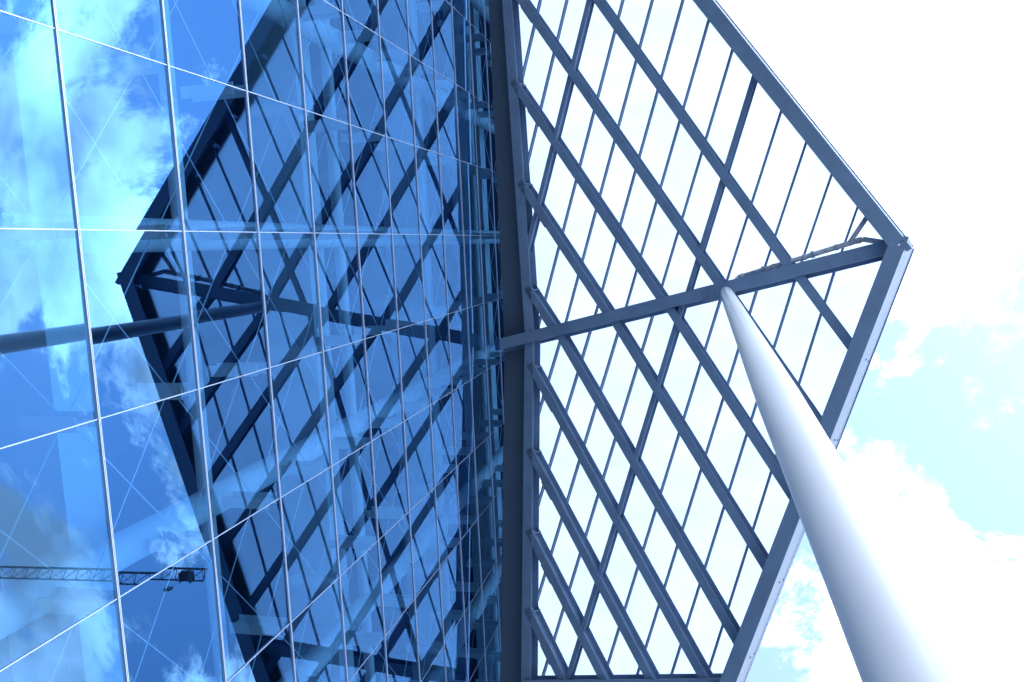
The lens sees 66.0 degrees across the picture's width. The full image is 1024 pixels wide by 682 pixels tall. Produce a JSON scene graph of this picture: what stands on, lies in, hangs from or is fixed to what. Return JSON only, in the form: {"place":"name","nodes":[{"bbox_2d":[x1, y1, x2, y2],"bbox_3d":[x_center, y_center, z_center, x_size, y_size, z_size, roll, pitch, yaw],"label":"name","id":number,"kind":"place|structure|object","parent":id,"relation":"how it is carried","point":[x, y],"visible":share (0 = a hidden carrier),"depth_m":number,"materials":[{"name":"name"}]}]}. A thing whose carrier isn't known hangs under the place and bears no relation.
{"place":"outdoors","nodes":[
{"label":"outdoors","id":0,"kind":"place"},
{"bbox_2d":[0,0,503,681],"bbox_3d":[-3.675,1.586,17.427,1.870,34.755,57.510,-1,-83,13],"label":"glass panels","id":1,"kind":"object","parent":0,"point":[62,528],"visible":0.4,"depth_m":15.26,"materials":[{"name":"blue glass"}]},
{"bbox_2d":[0,0,503,681],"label":"window mullions","id":2,"kind":"object","parent":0,"point":[74,196],"visible":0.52,"depth_m":12.35,"materials":[{"name":"grey metal"}]},
{"bbox_2d":[0,0,503,681],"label":"cable bracing","id":3,"kind":"object","parent":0,"point":[288,332],"visible":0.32,"depth_m":12.96,"materials":[{"name":"metal"}]},
{"bbox_2d":[0,0,503,681],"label":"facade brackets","id":4,"kind":"object","parent":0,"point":[72,602],"visible":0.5,"depth_m":13.30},
{"bbox_2d":[494,0,887,681],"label":"canopy beams","id":5,"kind":"structure","parent":4,"relation":"attached to","point":[536,552],"depth_m":21.90,"materials":[{"name":"metal"}]},
{"bbox_2d":[488,0,524,681],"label":"beam","id":6,"kind":"structure","parent":5,"relation":"attached to","point":[512,542],"depth_m":23.96,"materials":[{"name":"metal"}]},
{"bbox_2d":[513,1,559,664],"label":"brackets","id":7,"kind":"object","parent":5,"relation":"attached to","point":[551,403],"visible":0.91,"depth_m":22.76,"materials":[{"name":"metal"}]},
{"bbox_2d":[528,0,757,679],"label":"cross beams","id":8,"kind":"structure","parent":5,"relation":"attached to","point":[681,311],"depth_m":21.89,"materials":[{"name":"metal"}]},
{"bbox_2d":[523,0,857,674],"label":"glazing bars","id":9,"kind":"object","parent":5,"relation":"attached to","point":[652,318],"visible":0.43,"depth_m":21.64,"materials":[{"name":"grey metal"}]},
{"bbox_2d":[519,0,899,681],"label":"canopy glass","id":10,"kind":"object","parent":9,"relation":"on","point":[849,292],"visible":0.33,"depth_m":21.59,"materials":[{"name":"glass"}]},
{"bbox_2d":[761,251,814,271],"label":"pipe hangers","id":11,"kind":"object","parent":5,"relation":"attached to","point":[763,269],"visible":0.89,"depth_m":19.96,"materials":[{"name":"grey metal"}]},
{"bbox_2d":[693,0,914,681],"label":"canopy edge beams","id":12,"kind":"structure","parent":5,"relation":"attached to","point":[879,303],"depth_m":18.84,"materials":[{"name":"grey metal"}]},
{"bbox_2d":[734,216,883,278],"bbox_3d":[7.340,-2.237,20.082,4.122,0.967,0.937,-17,-87,15],"label":"drain pipe","id":13,"kind":"object","parent":5,"relation":"attached to","point":[853,240],"visible":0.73,"depth_m":19.70,"materials":[{"name":"metal"}]},
{"bbox_2d":[717,0,1023,681],"label":"sky","id":14,"kind":"structure","parent":0,"point":[923,100],"materials":[{"name":"white"}]},
{"label":"ground","id":15,"kind":"structure","parent":0,"visible":0},
{"bbox_2d":[720,287,979,681],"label":"support column","id":16,"kind":"structure","parent":15,"relation":"on","point":[894,628],"depth_m":3.31,"materials":[{"name":"white metal"}]},
{"bbox_2d":[701,284,728,301],"bbox_3d":[5.389,-1.251,20.821,0.712,0.243,0.341,-15,-86,15],"label":"connection plate","id":17,"kind":"object","parent":16,"relation":"on","point":[710,292],"depth_m":20.83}
]}

